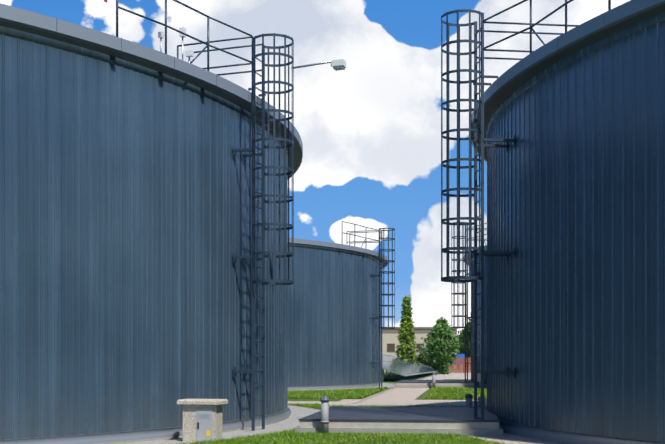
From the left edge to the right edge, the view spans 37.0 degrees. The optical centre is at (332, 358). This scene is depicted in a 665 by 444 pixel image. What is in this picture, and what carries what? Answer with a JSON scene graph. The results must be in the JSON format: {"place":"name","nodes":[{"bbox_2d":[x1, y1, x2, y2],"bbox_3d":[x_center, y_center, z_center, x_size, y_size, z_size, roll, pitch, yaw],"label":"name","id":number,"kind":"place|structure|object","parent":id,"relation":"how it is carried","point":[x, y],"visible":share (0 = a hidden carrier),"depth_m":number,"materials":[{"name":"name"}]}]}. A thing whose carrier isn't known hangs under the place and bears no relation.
{"place":"outdoors","nodes":[
{"label":"outdoors","id":0,"kind":"place"},
{"bbox_2d":[0,34,287,439],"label":"tank wall","id":1,"kind":"structure","parent":0,"point":[40,319],"depth_m":17.13,"materials":[{"name":"blue metal"}]},
{"bbox_2d":[0,0,630,347],"label":"sky","id":2,"kind":"structure","parent":0,"point":[369,130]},
{"bbox_2d":[320,396,328,433],"bbox_3d":[-0.146,1.095,18.896,0.172,0.760,0.172,0,0,7],"label":"bollard light","id":3,"kind":"object","parent":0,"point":[324,401],"visible":0.92,"depth_m":18.83,"materials":[{"name":"grey plastic"}]},
{"bbox_2d":[288,246,380,385],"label":"tank wall","id":4,"kind":"structure","parent":0,"point":[333,327],"depth_m":46.52,"materials":[{"name":"blue metal"}]},
{"bbox_2d":[288,371,479,409],"bbox_3d":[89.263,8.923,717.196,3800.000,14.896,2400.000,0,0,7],"label":"ground","id":5,"kind":"structure","parent":0,"point":[417,377],"depth_m":67.93,"materials":[{"name":"grey concrete"}]},
{"bbox_2d":[0,3,302,443],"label":"tank rim","id":6,"kind":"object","parent":5,"relation":"on","point":[34,27],"depth_m":17.14,"materials":[{"name":"grey metal"}]},
{"bbox_2d":[104,0,193,62],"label":"rooftop vent pipes","id":7,"kind":"object","parent":6,"relation":"on","point":[189,53],"visible":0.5,"depth_m":18.76,"materials":[{"name":"grey metal"}]},
{"bbox_2d":[124,405,320,443],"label":"apron","id":8,"kind":"object","parent":5,"relation":"on","point":[295,416],"visible":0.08,"depth_m":20.65,"materials":[{"name":"grey concrete"}]},
{"bbox_2d":[177,399,227,441],"bbox_3d":[-2.282,1.100,17.474,0.780,0.750,0.460,0,0,13],"label":"cabinet","id":9,"kind":"object","parent":8,"relation":"on","point":[202,419],"visible":0.96,"depth_m":17.31,"materials":[{"name":"concrete"}]},
{"bbox_2d":[116,0,345,430],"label":"ladder","id":10,"kind":"object","parent":8,"relation":"on","point":[339,64],"visible":0.98,"depth_m":19.87,"materials":[{"name":"grey metal"}]},
{"bbox_2d":[288,401,359,403],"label":"cross path","id":11,"kind":"structure","parent":5,"relation":"on","point":[315,402],"depth_m":32.81,"materials":[{"name":"grey concrete"}]},
{"bbox_2d":[159,428,516,443],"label":"blades","id":12,"kind":"object","parent":5,"relation":"on","point":[410,436],"visible":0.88,"depth_m":17.39,"materials":[{"name":"green plant"}]},
{"bbox_2d":[288,238,387,390],"bbox_3d":[-10.383,-2.050,54.366,26.802,7.050,26.802,0,0,7],"label":"tank rim","id":13,"kind":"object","parent":5,"relation":"on","point":[340,248],"depth_m":46.47,"materials":[{"name":"grey metal"}]},
{"bbox_2d":[301,383,395,390],"bbox_3d":[-10.382,1.463,54.367,28.300,0.001,28.300,0,0,7],"label":"apron","id":14,"kind":"object","parent":5,"relation":"on","point":[386,385],"visible":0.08,"depth_m":51.16,"materials":[{"name":"grey concrete"}]},
{"bbox_2d":[342,221,394,386],"bbox_3d":[1.729,-2.535,48.725,2.476,7.980,4.395,0,0,7],"label":"ladder","id":15,"kind":"object","parent":14,"relation":"on","point":[380,317],"visible":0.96,"depth_m":50.02,"materials":[{"name":"grey metal"}]},
{"bbox_2d":[288,386,486,399],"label":"blades","id":16,"kind":"object","parent":5,"relation":"on","point":[451,393],"visible":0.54,"depth_m":39.65,"materials":[{"name":"green plant"}]},
{"bbox_2d":[288,402,486,409],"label":"blades","id":17,"kind":"object","parent":5,"relation":"on","point":[316,405],"visible":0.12,"depth_m":29.45,"materials":[{"name":"green plant"}]},
{"bbox_2d":[354,376,430,402],"bbox_3d":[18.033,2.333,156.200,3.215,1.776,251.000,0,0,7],"label":"path kerb","id":18,"kind":"structure","parent":5,"relation":"on","point":[378,393],"depth_m":38.38,"materials":[{"name":"grey concrete"}]},
{"bbox_2d":[295,406,502,435],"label":"platform","id":19,"kind":"structure","parent":5,"relation":"on","point":[430,420],"depth_m":19.06,"materials":[{"name":"grey concrete"}]},
{"bbox_2d":[395,294,418,364],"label":"conifer","id":20,"kind":"object","parent":5,"relation":"on","point":[407,341],"visible":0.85,"depth_m":119.10,"materials":[{"name":"green plant"}]},
{"bbox_2d":[330,399,486,406],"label":"cross path","id":21,"kind":"structure","parent":5,"relation":"on","point":[421,403],"depth_m":32.81,"materials":[{"name":"grey concrete"}]},
{"bbox_2d":[382,354,438,381],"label":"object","id":22,"kind":"object","parent":5,"relation":"on","point":[396,365],"visible":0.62,"depth_m":85.06,"materials":[{"name":"grey glass"}]},
{"bbox_2d":[382,327,458,371],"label":"building","id":23,"kind":"structure","parent":5,"relation":"on","point":[390,342],"depth_m":179.77,"materials":[{"name":"beige"}]},
{"bbox_2d":[416,350,433,367],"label":"bush","id":24,"kind":"object","parent":5,"relation":"on","point":[420,358],"visible":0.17,"depth_m":173.31,"materials":[{"name":"green plant"}]},
{"bbox_2d":[432,372,435,386],"bbox_3d":[4.912,1.075,48.192,0.188,0.800,0.188,0,0,7],"label":"bollard light","id":25,"kind":"object","parent":5,"relation":"on","point":[433,379],"visible":0.98,"depth_m":48.12,"materials":[{"name":"grey plastic"}]},
{"bbox_2d":[395,380,473,387],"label":"platform","id":26,"kind":"structure","parent":5,"relation":"on","point":[428,383],"depth_m":48.55,"materials":[{"name":"grey concrete"}]},
{"bbox_2d":[418,317,462,372],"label":"tree","id":27,"kind":"object","parent":5,"relation":"on","point":[440,333],"visible":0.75,"depth_m":126.60,"materials":[{"name":"green plant"}]},
{"bbox_2d":[437,349,450,373],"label":"thuja","id":28,"kind":"object","parent":5,"relation":"on","point":[444,365],"visible":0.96,"depth_m":117.16,"materials":[{"name":"green plant"}]},
{"bbox_2d":[424,370,470,378],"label":"pavement","id":29,"kind":"structure","parent":5,"relation":"on","point":[456,375],"depth_m":93.78,"materials":[{"name":"grey concrete"}]},
{"bbox_2d":[448,357,470,372],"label":"brick wall","id":30,"kind":"structure","parent":29,"relation":"on","point":[458,365],"depth_m":139.68,"materials":[{"name":"red brick"}]},
{"bbox_2d":[454,354,464,364],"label":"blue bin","id":31,"kind":"object","parent":29,"relation":"on","point":[459,355],"depth_m":147.95,"materials":[{"name":"blue plastic"}]},
{"bbox_2d":[457,321,470,360],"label":"tree","id":32,"kind":"object","parent":5,"relation":"on","point":[461,336],"visible":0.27,"depth_m":207.46,"materials":[{"name":"green plant"}]},
{"bbox_2d":[466,312,470,345],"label":"tree","id":33,"kind":"object","parent":5,"relation":"on","point":[469,333],"depth_m":149.46,"materials":[{"name":"green plant"}]},
{"bbox_2d":[465,393,472,406],"bbox_3d":[3.309,1.165,24.123,0.184,0.620,0.184,0,0,7],"label":"vent","id":34,"kind":"object","parent":5,"relation":"on","point":[468,396],"visible":0.62,"depth_m":24.06,"materials":[{"name":"grey plastic"}]},
{"bbox_2d":[464,245,486,388],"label":"tank trim","id":35,"kind":"structure","parent":5,"relation":"on","point":[485,249],"depth_m":48.85,"materials":[{"name":"black metal"}]},
{"bbox_2d":[467,432,560,443],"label":"apron","id":36,"kind":"object","parent":5,"relation":"on","point":[511,438],"visible":0.04,"depth_m":17.86,"materials":[{"name":"grey concrete"}]},
{"bbox_2d":[478,396,484,406],"bbox_3d":[3.633,1.205,24.213,0.160,0.540,0.160,0,0,7],"label":"concrete post","id":37,"kind":"object","parent":36,"relation":"on","point":[479,400],"visible":0.29,"depth_m":24.14,"materials":[{"name":"grey concrete"}]},
{"bbox_2d":[472,0,664,443],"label":"tank rim","id":38,"kind":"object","parent":5,"relation":"on","point":[517,79],"depth_m":16.65,"materials":[{"name":"grey metal"}]},
{"bbox_2d":[441,0,610,418],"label":"ladder","id":39,"kind":"object","parent":38,"relation":"attached to","point":[470,218],"visible":0.88,"depth_m":19.01,"materials":[{"name":"grey metal"}]},
{"bbox_2d":[369,379,443,399],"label":"path","id":40,"kind":"structure","parent":0,"point":[403,394],"depth_m":40.03,"materials":[{"name":"grey concrete"}]},
{"bbox_2d":[471,256,486,383],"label":"tank wall","id":41,"kind":"structure","parent":0,"point":[479,322],"depth_m":49.02,"materials":[{"name":"blue metal"}]},
{"bbox_2d":[487,21,664,442],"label":"tank wall","id":42,"kind":"structure","parent":0,"point":[556,384],"depth_m":16.44,"materials":[{"name":"blue metal"}]},
{"bbox_2d":[510,58,656,426],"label":"tank screws","id":43,"kind":"object","parent":42,"relation":"attached to","point":[591,285],"visible":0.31,"depth_m":16.69,"materials":[{"name":"metal"}]},
{"label":"apron","id":44,"kind":"structure","parent":0,"visible":0},
{"bbox_2d":[451,222,486,381],"bbox_3d":[7.007,-2.635,47.851,2.572,8.180,4.396,0,0,7],"label":"ladder","id":45,"kind":"object","parent":44,"relation":"on","point":[462,293],"visible":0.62,"depth_m":49.23,"materials":[{"name":"grey metal"}]},
{"bbox_2d":[477,373,480,387],"bbox_3d":[7.107,1.095,48.015,0.360,0.760,0.180,0,0,7],"label":"box","id":46,"kind":"object","parent":44,"relation":"on","point":[479,377],"visible":0.47,"depth_m":47.93,"materials":[{"name":"grey metal"}]}
]}

